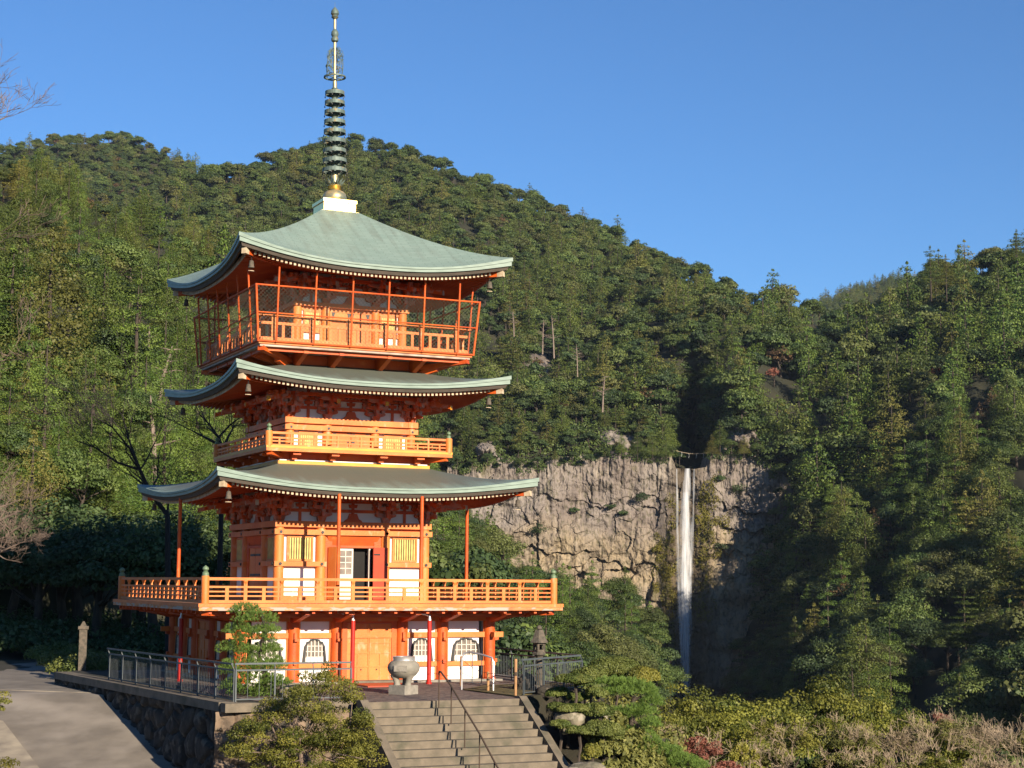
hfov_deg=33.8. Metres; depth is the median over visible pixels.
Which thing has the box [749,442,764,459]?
cliff edge tree
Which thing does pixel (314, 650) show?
cusped window
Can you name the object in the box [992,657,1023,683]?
evergreen tree
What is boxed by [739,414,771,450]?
broadleaf tree
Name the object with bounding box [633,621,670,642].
broadleaf tree
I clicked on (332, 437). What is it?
door
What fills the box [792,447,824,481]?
evergreen tree
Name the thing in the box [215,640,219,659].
cusped window
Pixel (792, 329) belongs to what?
bushy conifer
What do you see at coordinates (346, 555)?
sliding door
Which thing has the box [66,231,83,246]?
broadleaf tree
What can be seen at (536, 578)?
broadleaf tree
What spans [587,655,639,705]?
clipped shrub
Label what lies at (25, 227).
conifer tree
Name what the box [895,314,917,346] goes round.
broadleaf tree
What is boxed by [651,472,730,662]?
hanging moss
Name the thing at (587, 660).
evergreen tree
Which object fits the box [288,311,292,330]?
slatted window
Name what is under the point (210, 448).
bushy conifer
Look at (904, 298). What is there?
bushy conifer
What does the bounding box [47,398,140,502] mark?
bushy conifer
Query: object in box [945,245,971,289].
bushy conifer
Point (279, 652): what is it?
cusped window
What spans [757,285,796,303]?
broadleaf tree
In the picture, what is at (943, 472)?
conifer tree
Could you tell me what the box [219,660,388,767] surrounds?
foreground bush
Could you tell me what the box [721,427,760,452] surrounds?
crag
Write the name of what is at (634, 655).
broadleaf tree
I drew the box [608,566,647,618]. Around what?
conifer tree
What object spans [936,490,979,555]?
spreading conifer
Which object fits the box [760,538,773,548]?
cliff edge tree
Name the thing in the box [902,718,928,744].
brush shrub
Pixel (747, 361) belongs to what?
bushy conifer
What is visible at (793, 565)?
bushy conifer
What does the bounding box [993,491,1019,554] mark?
bushy conifer
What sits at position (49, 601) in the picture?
slope
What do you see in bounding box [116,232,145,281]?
conifer tree
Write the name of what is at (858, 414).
conifer tree
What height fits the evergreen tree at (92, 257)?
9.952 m
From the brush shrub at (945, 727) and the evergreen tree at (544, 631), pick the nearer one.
the brush shrub at (945, 727)
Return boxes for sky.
[0,0,1023,308]
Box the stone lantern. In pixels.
[531,625,547,690]
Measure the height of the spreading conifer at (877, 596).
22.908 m
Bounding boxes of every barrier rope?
[434,659,523,673]
[434,673,523,683]
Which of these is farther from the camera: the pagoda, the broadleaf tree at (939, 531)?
the broadleaf tree at (939, 531)
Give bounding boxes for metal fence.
[107,648,234,701]
[234,661,351,701]
[495,647,580,685]
[521,655,582,694]
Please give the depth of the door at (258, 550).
60.20 m
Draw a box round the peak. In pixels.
[0,142,192,220]
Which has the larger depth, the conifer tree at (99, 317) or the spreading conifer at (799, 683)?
the spreading conifer at (799, 683)
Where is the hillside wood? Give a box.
[0,148,522,573]
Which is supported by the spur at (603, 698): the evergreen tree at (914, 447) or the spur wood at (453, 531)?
the spur wood at (453, 531)
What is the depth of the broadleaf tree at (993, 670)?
414.71 m
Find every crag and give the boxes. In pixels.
[468,438,503,462]
[502,350,550,376]
[600,429,640,452]
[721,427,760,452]
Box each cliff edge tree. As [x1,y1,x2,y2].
[452,455,462,466]
[467,458,476,468]
[482,453,492,464]
[514,458,525,468]
[532,457,541,468]
[550,453,558,459]
[568,451,577,462]
[582,454,594,459]
[600,447,610,452]
[615,434,629,455]
[629,433,647,459]
[644,432,660,459]
[656,437,674,456]
[667,446,677,456]
[704,433,720,454]
[711,422,731,452]
[723,439,737,453]
[738,436,750,454]
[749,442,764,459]
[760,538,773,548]
[763,454,776,468]
[769,463,786,482]
[772,487,785,501]
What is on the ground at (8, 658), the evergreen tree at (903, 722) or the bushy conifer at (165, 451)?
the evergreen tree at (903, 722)
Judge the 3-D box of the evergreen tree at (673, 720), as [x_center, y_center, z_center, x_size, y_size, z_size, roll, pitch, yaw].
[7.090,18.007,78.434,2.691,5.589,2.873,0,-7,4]
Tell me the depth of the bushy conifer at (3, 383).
125.23 m
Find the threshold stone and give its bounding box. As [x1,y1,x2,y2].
[343,679,402,684]
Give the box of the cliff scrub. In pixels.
[450,387,792,478]
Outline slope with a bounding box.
[0,168,515,627]
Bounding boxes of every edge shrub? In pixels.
[0,690,11,710]
[0,756,20,767]
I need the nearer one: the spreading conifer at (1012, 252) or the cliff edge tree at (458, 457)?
the cliff edge tree at (458, 457)
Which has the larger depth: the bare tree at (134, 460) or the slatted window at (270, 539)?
the bare tree at (134, 460)
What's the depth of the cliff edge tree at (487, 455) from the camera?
681.62 m
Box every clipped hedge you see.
[9,635,67,651]
[23,640,92,659]
[36,646,104,666]
[45,652,119,673]
[59,653,138,671]
[96,650,154,666]
[112,648,167,664]
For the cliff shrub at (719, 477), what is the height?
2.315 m
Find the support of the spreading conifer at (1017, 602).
on the mountain
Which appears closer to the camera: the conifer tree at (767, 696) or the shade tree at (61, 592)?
the shade tree at (61, 592)
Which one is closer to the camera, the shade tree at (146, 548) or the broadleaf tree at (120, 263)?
the shade tree at (146, 548)
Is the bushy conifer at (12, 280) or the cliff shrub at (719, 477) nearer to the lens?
the bushy conifer at (12, 280)
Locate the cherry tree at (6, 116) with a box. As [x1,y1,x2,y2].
[0,44,71,370]
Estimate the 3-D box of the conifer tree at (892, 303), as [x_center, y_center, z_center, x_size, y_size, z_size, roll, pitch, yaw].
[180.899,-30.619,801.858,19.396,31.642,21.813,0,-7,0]
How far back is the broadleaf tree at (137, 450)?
125.62 m
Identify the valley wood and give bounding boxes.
[428,539,1023,767]
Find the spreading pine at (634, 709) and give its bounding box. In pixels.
[593,674,710,767]
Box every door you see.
[198,621,204,675]
[203,621,208,676]
[249,548,255,598]
[254,548,260,598]
[279,318,283,336]
[327,547,335,599]
[331,432,350,446]
[332,312,350,341]
[339,548,352,599]
[347,624,368,679]
[350,314,369,342]
[351,433,369,447]
[368,624,390,679]
[372,548,387,599]
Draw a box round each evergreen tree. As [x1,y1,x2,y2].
[0,425,44,470]
[54,247,104,277]
[73,311,128,334]
[81,323,162,384]
[83,272,137,297]
[98,385,161,427]
[108,390,164,423]
[114,282,149,322]
[125,322,148,341]
[154,330,194,356]
[183,369,221,389]
[505,615,535,627]
[510,572,534,591]
[512,565,556,583]
[516,624,560,643]
[539,573,571,600]
[543,627,570,650]
[547,634,564,645]
[570,608,599,630]
[571,596,607,613]
[582,657,594,702]
[610,591,643,607]
[610,631,654,650]
[646,681,724,767]
[650,711,692,752]
[658,659,678,678]
[683,693,769,759]
[705,713,775,767]
[718,697,796,767]
[766,697,826,767]
[776,441,805,485]
[779,654,806,679]
[780,673,869,767]
[789,652,848,680]
[791,690,821,707]
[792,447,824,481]
[792,531,830,574]
[792,611,825,629]
[803,634,832,654]
[803,650,822,664]
[806,581,847,609]
[807,325,844,354]
[809,396,846,432]
[809,607,843,627]
[812,696,881,767]
[818,309,850,323]
[830,529,883,568]
[831,617,852,631]
[832,581,884,606]
[832,620,902,679]
[856,686,899,754]
[861,323,896,353]
[868,505,916,551]
[868,708,947,767]
[891,618,956,678]
[895,618,949,651]
[898,571,952,610]
[899,658,934,698]
[905,438,942,482]
[905,717,997,767]
[906,457,952,498]
[937,284,963,317]
[945,284,966,295]
[946,621,978,664]
[955,640,1006,681]
[982,635,1016,686]
[985,640,1023,668]
[987,294,1020,308]
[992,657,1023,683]
[993,586,1023,607]
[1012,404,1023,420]
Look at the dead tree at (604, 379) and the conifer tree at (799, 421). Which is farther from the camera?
the dead tree at (604, 379)
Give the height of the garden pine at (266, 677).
3.052 m
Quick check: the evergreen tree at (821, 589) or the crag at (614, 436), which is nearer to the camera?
the evergreen tree at (821, 589)
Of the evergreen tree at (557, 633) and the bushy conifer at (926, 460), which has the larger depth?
the bushy conifer at (926, 460)
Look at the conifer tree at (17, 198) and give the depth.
320.68 m
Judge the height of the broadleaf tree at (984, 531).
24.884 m
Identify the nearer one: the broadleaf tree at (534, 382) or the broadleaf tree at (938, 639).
the broadleaf tree at (938, 639)
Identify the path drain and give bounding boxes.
[0,689,90,692]
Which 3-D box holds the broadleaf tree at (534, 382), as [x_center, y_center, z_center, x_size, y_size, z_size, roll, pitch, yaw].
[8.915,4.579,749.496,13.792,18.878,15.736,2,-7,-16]
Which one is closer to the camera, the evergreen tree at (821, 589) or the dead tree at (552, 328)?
the evergreen tree at (821, 589)
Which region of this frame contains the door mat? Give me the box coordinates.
[356,682,411,686]
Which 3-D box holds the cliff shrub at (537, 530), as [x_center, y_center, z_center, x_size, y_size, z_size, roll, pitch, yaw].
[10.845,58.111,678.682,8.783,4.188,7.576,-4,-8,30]
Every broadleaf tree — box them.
[0,166,21,203]
[0,203,27,222]
[0,211,34,233]
[0,232,22,249]
[0,316,69,390]
[0,422,42,465]
[7,238,62,273]
[11,160,43,182]
[13,376,91,456]
[31,176,64,209]
[31,227,63,244]
[32,210,67,231]
[43,275,96,336]
[52,344,125,385]
[54,241,82,273]
[64,309,94,342]
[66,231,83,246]
[73,248,129,281]
[86,236,151,304]
[102,391,176,426]
[117,425,153,448]
[120,257,165,278]
[120,446,155,479]
[134,261,205,310]
[149,313,217,357]
[181,255,216,269]
[185,451,230,475]
[187,310,227,335]
[506,579,532,599]
[516,373,547,410]
[519,574,546,587]
[543,603,572,619]
[551,610,584,632]
[560,379,595,402]
[561,627,585,643]
[564,640,608,660]
[567,620,629,655]
[571,600,600,631]
[572,592,603,608]
[598,576,637,604]
[606,636,644,661]
[616,636,659,665]
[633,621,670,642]
[636,606,668,628]
[644,659,660,669]
[651,680,678,709]
[652,659,682,705]
[668,664,691,703]
[680,372,700,406]
[696,368,727,398]
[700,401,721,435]
[702,301,736,334]
[711,369,751,408]
[722,387,763,424]
[726,684,755,702]
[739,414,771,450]
[746,548,777,594]
[756,331,792,367]
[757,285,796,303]
[757,433,811,486]
[760,323,790,349]
[764,521,794,538]
[767,676,796,698]
[772,331,802,367]
[774,338,811,378]
[775,622,798,635]
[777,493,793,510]
[781,569,817,611]
[783,608,819,630]
[785,458,820,484]
[786,571,817,611]
[788,498,828,531]
[790,623,831,653]
[798,671,841,689]
[806,574,839,608]
[812,631,852,657]
[813,431,854,471]
[819,445,865,472]
[821,592,843,611]
[824,482,872,510]
[824,610,878,640]
[826,333,875,379]
[829,599,879,629]
[835,509,889,539]
[838,430,888,464]
[842,299,869,318]
[843,642,921,690]
[847,316,893,356]
[858,313,901,351]
[859,436,900,453]
[861,351,901,374]
[863,332,900,355]
[869,305,909,316]
[869,640,909,670]
[873,591,949,656]
[874,286,905,303]
[882,552,946,608]
[885,426,921,456]
[887,315,903,329]
[894,283,924,302]
[895,310,947,352]
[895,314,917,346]
[899,352,936,392]
[900,482,940,503]
[903,278,942,305]
[906,532,962,559]
[907,369,941,404]
[908,548,968,616]
[910,492,968,530]
[916,417,956,459]
[920,380,960,414]
[921,564,998,621]
[923,519,973,554]
[924,675,1023,724]
[925,629,972,673]
[928,399,965,416]
[929,272,948,304]
[937,662,997,693]
[938,320,972,343]
[949,701,1015,732]
[950,466,1016,511]
[951,656,1002,690]
[952,546,1005,610]
[954,292,989,327]
[957,535,1007,555]
[961,276,997,299]
[967,604,1007,638]
[968,440,1023,462]
[969,456,1016,496]
[970,506,1023,557]
[974,251,1004,269]
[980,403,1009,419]
[981,411,1010,442]
[982,526,1023,557]
[984,365,1023,395]
[986,414,1023,470]
[987,503,1023,556]
[991,606,1021,624]
[993,336,1023,368]
[993,559,1023,575]
[994,308,1023,327]
[1001,488,1023,508]
[1003,261,1023,276]
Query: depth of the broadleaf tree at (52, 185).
359.90 m
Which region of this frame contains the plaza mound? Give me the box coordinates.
[70,658,584,767]
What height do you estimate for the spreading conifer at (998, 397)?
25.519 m
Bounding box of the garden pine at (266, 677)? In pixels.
[214,600,293,696]
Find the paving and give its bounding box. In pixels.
[114,670,569,701]
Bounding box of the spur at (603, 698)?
[429,529,673,724]
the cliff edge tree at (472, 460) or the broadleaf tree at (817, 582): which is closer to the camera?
the broadleaf tree at (817, 582)
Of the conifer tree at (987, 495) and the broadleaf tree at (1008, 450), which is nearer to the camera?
the conifer tree at (987, 495)
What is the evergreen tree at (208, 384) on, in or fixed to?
on the slope
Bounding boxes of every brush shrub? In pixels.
[660,722,688,742]
[678,728,724,764]
[708,759,749,767]
[722,738,766,766]
[745,716,790,745]
[754,741,795,767]
[765,718,825,759]
[804,710,848,736]
[810,744,863,767]
[814,719,884,756]
[853,746,907,767]
[865,721,939,763]
[899,707,974,750]
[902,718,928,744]
[902,747,960,767]
[931,710,953,723]
[948,714,1010,764]
[957,754,1023,767]
[981,716,1023,766]
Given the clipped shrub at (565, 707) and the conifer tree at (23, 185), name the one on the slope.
the conifer tree at (23, 185)
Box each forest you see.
[0,130,228,234]
[157,133,1023,761]
[799,267,917,325]
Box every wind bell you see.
[152,500,156,510]
[180,404,185,414]
[183,295,188,308]
[225,487,231,501]
[245,380,251,394]
[248,256,253,270]
[486,394,491,407]
[487,278,492,291]
[515,496,520,509]
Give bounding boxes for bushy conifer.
[0,244,66,397]
[0,269,43,388]
[0,292,78,436]
[0,357,16,451]
[0,380,44,480]
[1,241,60,326]
[3,337,87,476]
[6,346,63,449]
[19,415,94,507]
[47,202,102,303]
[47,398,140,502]
[48,186,74,231]
[57,348,127,470]
[63,254,145,370]
[65,175,92,233]
[74,254,148,345]
[80,390,101,455]
[81,397,135,489]
[83,219,117,275]
[90,277,194,415]
[90,302,155,395]
[101,382,131,434]
[111,411,139,491]
[113,411,163,501]
[119,208,140,244]
[119,369,160,449]
[122,350,191,457]
[132,388,200,517]
[135,230,176,316]
[143,306,192,394]
[145,259,189,327]
[147,348,206,458]
[162,300,201,373]
[166,296,204,382]
[171,363,231,457]
[184,352,236,424]
[189,377,239,453]
[194,408,226,475]
[198,427,219,479]
[202,313,224,354]
[522,551,553,619]
[526,591,576,653]
[544,562,574,622]
[547,566,587,630]
[549,567,574,602]
[550,581,581,633]
[580,560,611,614]
[607,592,646,637]
[620,596,643,638]
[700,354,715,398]
[727,338,745,373]
[732,348,764,412]
[756,653,780,711]
[762,269,785,313]
[770,551,797,611]
[773,530,808,597]
[777,324,796,372]
[780,624,806,680]
[791,344,825,407]
[792,315,821,376]
[794,397,821,445]
[794,430,836,503]
[806,476,860,562]
[816,584,839,630]
[817,476,840,535]
[817,551,851,626]
[827,396,870,472]
[831,293,860,343]
[838,626,876,688]
[839,585,866,611]
[852,368,887,428]
[857,426,895,490]
[857,663,880,717]
[863,638,917,762]
[875,614,921,694]
[882,439,919,509]
[891,261,923,329]
[894,488,929,559]
[901,431,945,510]
[902,312,935,363]
[909,490,964,558]
[927,445,975,506]
[928,379,982,457]
[931,347,970,409]
[931,508,966,560]
[933,393,980,469]
[939,341,974,385]
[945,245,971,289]
[949,301,982,363]
[953,411,991,486]
[967,552,1007,614]
[970,298,998,344]
[977,286,1023,356]
[981,308,1023,375]
[989,267,1022,315]
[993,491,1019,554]
[994,649,1023,722]
[996,525,1023,589]
[998,599,1013,680]
[1007,257,1023,316]
[1008,274,1023,339]
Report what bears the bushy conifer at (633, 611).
on the spur at (603, 698)
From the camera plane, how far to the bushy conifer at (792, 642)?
537.09 m
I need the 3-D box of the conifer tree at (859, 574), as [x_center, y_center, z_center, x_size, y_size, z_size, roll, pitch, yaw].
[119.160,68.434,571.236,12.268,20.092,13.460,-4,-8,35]
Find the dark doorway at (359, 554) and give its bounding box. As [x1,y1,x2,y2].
[350,548,365,599]
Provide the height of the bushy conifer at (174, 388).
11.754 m
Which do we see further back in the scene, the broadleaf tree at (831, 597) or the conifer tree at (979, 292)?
the conifer tree at (979, 292)
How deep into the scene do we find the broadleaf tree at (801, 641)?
522.04 m
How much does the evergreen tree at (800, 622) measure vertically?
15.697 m
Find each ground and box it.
[0,648,627,764]
[463,682,570,696]
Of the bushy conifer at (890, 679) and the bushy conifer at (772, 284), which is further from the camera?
the bushy conifer at (772, 284)
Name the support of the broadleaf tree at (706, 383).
on the mountain
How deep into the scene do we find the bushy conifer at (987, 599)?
498.68 m
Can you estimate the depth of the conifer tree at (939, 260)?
857.56 m
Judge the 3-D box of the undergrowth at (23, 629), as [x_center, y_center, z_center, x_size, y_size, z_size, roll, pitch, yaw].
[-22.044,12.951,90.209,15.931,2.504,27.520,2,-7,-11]
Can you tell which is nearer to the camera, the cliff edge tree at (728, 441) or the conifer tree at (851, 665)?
the conifer tree at (851, 665)
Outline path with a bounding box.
[0,662,176,767]
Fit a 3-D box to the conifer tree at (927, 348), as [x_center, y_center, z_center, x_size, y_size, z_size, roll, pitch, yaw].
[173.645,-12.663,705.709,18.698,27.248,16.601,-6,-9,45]
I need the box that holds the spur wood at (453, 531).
[416,429,680,714]
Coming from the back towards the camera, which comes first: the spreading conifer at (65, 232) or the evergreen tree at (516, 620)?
the spreading conifer at (65, 232)
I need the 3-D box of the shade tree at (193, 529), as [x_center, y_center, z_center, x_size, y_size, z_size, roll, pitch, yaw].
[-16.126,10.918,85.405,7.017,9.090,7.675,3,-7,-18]
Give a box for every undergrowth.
[0,450,228,536]
[0,604,164,654]
[581,676,706,767]
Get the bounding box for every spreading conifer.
[1,160,39,199]
[49,219,80,279]
[53,162,73,192]
[73,387,147,466]
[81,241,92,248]
[114,257,171,326]
[126,190,156,234]
[128,201,161,247]
[129,187,166,234]
[147,298,175,337]
[158,321,199,382]
[587,358,613,391]
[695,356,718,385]
[745,544,773,600]
[762,616,799,671]
[765,591,807,639]
[776,669,809,712]
[799,505,839,571]
[807,350,842,397]
[808,623,910,707]
[840,467,869,507]
[864,594,888,627]
[874,337,909,402]
[895,348,922,406]
[924,306,951,354]
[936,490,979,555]
[939,586,988,658]
[963,498,997,541]
[984,391,1005,441]
[1000,234,1023,281]
[1004,553,1023,610]
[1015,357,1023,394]
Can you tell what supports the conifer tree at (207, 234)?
on the slope
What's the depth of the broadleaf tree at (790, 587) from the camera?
603.76 m
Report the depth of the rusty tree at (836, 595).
562.66 m
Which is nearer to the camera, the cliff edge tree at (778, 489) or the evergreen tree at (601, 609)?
the evergreen tree at (601, 609)
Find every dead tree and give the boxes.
[125,267,134,309]
[141,395,174,481]
[153,347,181,400]
[508,313,518,336]
[539,319,548,353]
[547,319,562,357]
[573,345,581,376]
[598,376,610,411]
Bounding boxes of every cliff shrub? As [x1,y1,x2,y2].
[530,523,550,532]
[569,507,579,511]
[604,504,615,508]
[618,510,627,514]
[634,491,649,501]
[650,546,664,552]
[714,475,725,479]
[714,543,728,549]
[732,483,746,492]
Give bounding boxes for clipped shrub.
[544,686,570,729]
[546,701,590,747]
[549,719,571,750]
[553,673,594,702]
[565,692,589,702]
[565,725,589,761]
[570,666,607,702]
[580,743,601,761]
[581,701,614,720]
[584,719,625,761]
[585,686,608,716]
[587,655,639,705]
[626,665,660,716]
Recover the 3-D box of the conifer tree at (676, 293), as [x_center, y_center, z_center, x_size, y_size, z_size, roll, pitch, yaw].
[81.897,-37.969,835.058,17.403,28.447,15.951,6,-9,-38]
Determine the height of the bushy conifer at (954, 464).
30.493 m
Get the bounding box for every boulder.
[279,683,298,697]
[512,672,535,689]
[535,685,553,698]
[553,711,585,733]
[568,761,605,767]
[584,716,610,724]
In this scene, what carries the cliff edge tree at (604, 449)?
on the cliff
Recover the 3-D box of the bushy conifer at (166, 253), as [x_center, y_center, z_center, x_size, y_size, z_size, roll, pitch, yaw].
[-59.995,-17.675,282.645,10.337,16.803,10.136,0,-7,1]
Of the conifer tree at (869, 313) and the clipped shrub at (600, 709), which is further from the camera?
the conifer tree at (869, 313)
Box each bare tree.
[0,331,193,657]
[142,362,245,594]
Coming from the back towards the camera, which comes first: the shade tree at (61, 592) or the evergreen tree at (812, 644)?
the evergreen tree at (812, 644)
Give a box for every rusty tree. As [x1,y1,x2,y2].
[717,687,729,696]
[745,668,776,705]
[766,345,793,377]
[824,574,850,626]
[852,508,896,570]
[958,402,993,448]
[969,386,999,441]
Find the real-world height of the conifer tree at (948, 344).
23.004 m
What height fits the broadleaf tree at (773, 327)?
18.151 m
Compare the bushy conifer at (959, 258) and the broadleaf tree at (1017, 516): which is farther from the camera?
the bushy conifer at (959, 258)
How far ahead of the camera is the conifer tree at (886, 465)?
622.32 m
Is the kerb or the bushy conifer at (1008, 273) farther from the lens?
the bushy conifer at (1008, 273)
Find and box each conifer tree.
[0,192,59,308]
[0,196,71,326]
[0,227,122,396]
[0,231,20,312]
[0,247,57,383]
[0,371,52,466]
[1,176,41,232]
[5,156,34,198]
[10,184,28,208]
[12,161,56,216]
[33,147,52,184]
[34,155,69,199]
[39,189,64,231]
[39,393,94,463]
[47,350,108,449]
[48,170,89,229]
[59,163,95,221]
[59,245,155,398]
[61,155,88,199]
[78,283,128,369]
[82,198,106,246]
[96,212,118,246]
[103,203,129,269]
[109,212,142,273]
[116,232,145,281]
[128,219,148,249]
[146,261,202,353]
[152,242,196,303]
[174,405,206,452]
[177,320,210,386]
[179,213,203,257]
[180,246,213,312]
[184,375,233,446]
[193,229,214,261]
[197,229,218,269]
[496,329,525,372]
[502,366,528,411]
[546,341,569,375]
[575,576,608,630]
[594,351,619,389]
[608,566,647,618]
[617,359,655,411]
[636,339,671,389]
[639,340,675,389]
[657,280,687,321]
[678,276,702,307]
[731,365,759,411]
[746,287,778,325]
[760,394,790,438]
[761,682,784,709]
[770,659,808,722]
[776,294,805,335]
[776,672,793,705]
[778,391,819,445]
[778,445,825,502]
[781,625,809,686]
[787,516,812,567]
[795,465,825,527]
[796,603,826,654]
[805,493,854,577]
[808,487,871,576]
[818,391,870,470]
[819,492,890,587]
[819,555,848,597]
[822,660,845,698]
[827,374,867,430]
[830,397,871,466]
[833,340,881,411]
[833,618,904,714]
[833,620,907,709]
[836,431,876,485]
[838,656,877,715]
[839,510,891,584]
[842,292,885,365]
[842,328,867,378]
[842,571,876,618]
[850,556,874,592]
[855,396,918,487]
[865,361,910,430]
[866,460,903,512]
[875,307,895,345]
[878,558,913,608]
[879,422,908,478]
[879,494,932,572]
[880,287,911,338]
[888,555,934,618]
[890,349,922,402]
[893,613,922,677]
[907,393,941,445]
[912,322,945,373]
[914,462,970,540]
[919,270,948,305]
[919,596,951,608]
[929,249,949,290]
[929,405,986,505]
[935,284,987,349]
[937,297,963,338]
[937,326,966,370]
[938,400,963,450]
[942,275,977,317]
[951,239,981,273]
[951,326,988,379]
[951,470,1001,555]
[953,394,983,437]
[968,286,988,326]
[970,448,1022,533]
[971,513,1023,603]
[978,264,1017,335]
[978,613,1007,686]
[980,369,1022,443]
[980,528,1023,607]
[982,271,1007,313]
[982,381,1004,427]
[984,378,1023,459]
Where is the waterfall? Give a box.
[679,469,688,656]
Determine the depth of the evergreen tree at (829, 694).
97.92 m
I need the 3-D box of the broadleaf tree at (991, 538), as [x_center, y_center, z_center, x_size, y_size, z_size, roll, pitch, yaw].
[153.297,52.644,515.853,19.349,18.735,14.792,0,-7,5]
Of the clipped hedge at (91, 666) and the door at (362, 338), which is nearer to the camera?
the door at (362, 338)
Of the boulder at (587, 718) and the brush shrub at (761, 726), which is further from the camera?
the brush shrub at (761, 726)
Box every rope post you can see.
[460,656,461,685]
[486,671,489,690]
[514,659,516,695]
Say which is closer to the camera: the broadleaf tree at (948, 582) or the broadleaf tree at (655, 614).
the broadleaf tree at (655, 614)
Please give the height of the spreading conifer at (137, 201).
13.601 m
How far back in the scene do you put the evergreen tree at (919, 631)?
463.57 m
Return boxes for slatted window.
[236,538,241,561]
[264,324,267,336]
[266,535,273,560]
[279,431,284,443]
[286,535,313,560]
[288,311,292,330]
[298,431,317,445]
[303,310,320,328]
[379,316,396,334]
[384,435,401,448]
[392,537,417,561]
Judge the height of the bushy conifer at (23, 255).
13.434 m
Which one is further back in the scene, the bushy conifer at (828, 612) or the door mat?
the bushy conifer at (828, 612)
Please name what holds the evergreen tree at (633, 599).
on the spur at (603, 698)
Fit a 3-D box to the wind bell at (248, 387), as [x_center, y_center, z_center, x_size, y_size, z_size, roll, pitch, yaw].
[-8.842,0.079,56.500,0.230,0.570,0.230,4,-7,-25]
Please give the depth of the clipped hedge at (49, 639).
80.90 m
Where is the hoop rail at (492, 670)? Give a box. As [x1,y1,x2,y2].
[461,651,493,690]
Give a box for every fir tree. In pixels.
[917,246,942,301]
[933,254,958,301]
[1001,230,1023,277]
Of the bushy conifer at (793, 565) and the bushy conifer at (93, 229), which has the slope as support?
the bushy conifer at (93, 229)
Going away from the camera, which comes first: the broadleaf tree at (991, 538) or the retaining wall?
the retaining wall
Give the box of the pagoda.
[113,7,563,685]
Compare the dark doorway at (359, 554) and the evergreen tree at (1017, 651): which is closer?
the dark doorway at (359, 554)
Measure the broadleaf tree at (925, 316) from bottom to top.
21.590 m
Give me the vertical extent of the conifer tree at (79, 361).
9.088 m
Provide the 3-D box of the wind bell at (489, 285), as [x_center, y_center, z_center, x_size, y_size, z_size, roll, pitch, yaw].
[-0.804,-3.611,60.701,0.230,0.570,0.230,4,-7,-25]
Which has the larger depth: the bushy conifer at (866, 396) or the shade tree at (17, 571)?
the bushy conifer at (866, 396)
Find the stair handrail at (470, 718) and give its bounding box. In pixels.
[438,671,498,767]
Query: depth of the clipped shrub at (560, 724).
48.18 m
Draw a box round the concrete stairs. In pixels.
[356,696,568,767]
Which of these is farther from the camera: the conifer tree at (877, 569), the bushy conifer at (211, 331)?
the conifer tree at (877, 569)
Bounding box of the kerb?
[0,720,38,767]
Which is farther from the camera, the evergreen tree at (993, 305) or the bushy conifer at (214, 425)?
the evergreen tree at (993, 305)
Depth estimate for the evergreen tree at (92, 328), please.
197.74 m
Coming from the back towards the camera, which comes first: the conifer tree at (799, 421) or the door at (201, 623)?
the conifer tree at (799, 421)
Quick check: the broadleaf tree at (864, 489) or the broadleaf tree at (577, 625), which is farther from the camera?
the broadleaf tree at (864, 489)
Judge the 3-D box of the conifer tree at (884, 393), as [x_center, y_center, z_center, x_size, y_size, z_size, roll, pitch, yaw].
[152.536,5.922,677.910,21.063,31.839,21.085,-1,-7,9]
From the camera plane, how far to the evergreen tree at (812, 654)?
489.57 m
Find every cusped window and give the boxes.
[175,632,178,653]
[187,637,190,654]
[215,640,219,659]
[227,639,233,661]
[250,639,281,661]
[302,638,325,661]
[410,637,432,661]
[451,637,480,660]
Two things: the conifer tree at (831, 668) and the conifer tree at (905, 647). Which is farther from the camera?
the conifer tree at (905, 647)
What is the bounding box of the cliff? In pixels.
[447,448,793,709]
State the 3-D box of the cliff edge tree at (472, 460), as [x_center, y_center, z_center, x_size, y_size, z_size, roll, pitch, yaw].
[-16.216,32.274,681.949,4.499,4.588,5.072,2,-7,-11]
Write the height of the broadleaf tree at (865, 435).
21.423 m
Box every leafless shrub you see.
[0,460,59,542]
[0,497,53,562]
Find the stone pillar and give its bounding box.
[78,621,88,670]
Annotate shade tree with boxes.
[0,490,31,556]
[0,505,56,618]
[0,529,96,623]
[5,496,57,527]
[6,515,95,627]
[27,526,145,648]
[28,493,135,625]
[48,511,159,635]
[71,517,216,656]
[109,505,202,632]
[136,509,231,588]
[153,529,230,594]
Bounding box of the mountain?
[164,155,1023,767]
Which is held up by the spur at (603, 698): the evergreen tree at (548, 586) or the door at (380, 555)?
the evergreen tree at (548, 586)
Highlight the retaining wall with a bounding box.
[54,672,355,767]
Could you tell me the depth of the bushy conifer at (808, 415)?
682.99 m
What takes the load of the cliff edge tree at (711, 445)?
on the cliff
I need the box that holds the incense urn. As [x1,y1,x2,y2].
[387,656,419,694]
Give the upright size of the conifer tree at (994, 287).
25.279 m
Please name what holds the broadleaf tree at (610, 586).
on the spur at (603, 698)
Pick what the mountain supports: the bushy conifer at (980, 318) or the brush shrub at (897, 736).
the bushy conifer at (980, 318)
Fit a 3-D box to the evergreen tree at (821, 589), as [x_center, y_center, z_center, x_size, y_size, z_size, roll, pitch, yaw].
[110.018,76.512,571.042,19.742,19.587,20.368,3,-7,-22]
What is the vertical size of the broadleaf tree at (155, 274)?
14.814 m
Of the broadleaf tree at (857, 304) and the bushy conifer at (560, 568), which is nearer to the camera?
the bushy conifer at (560, 568)

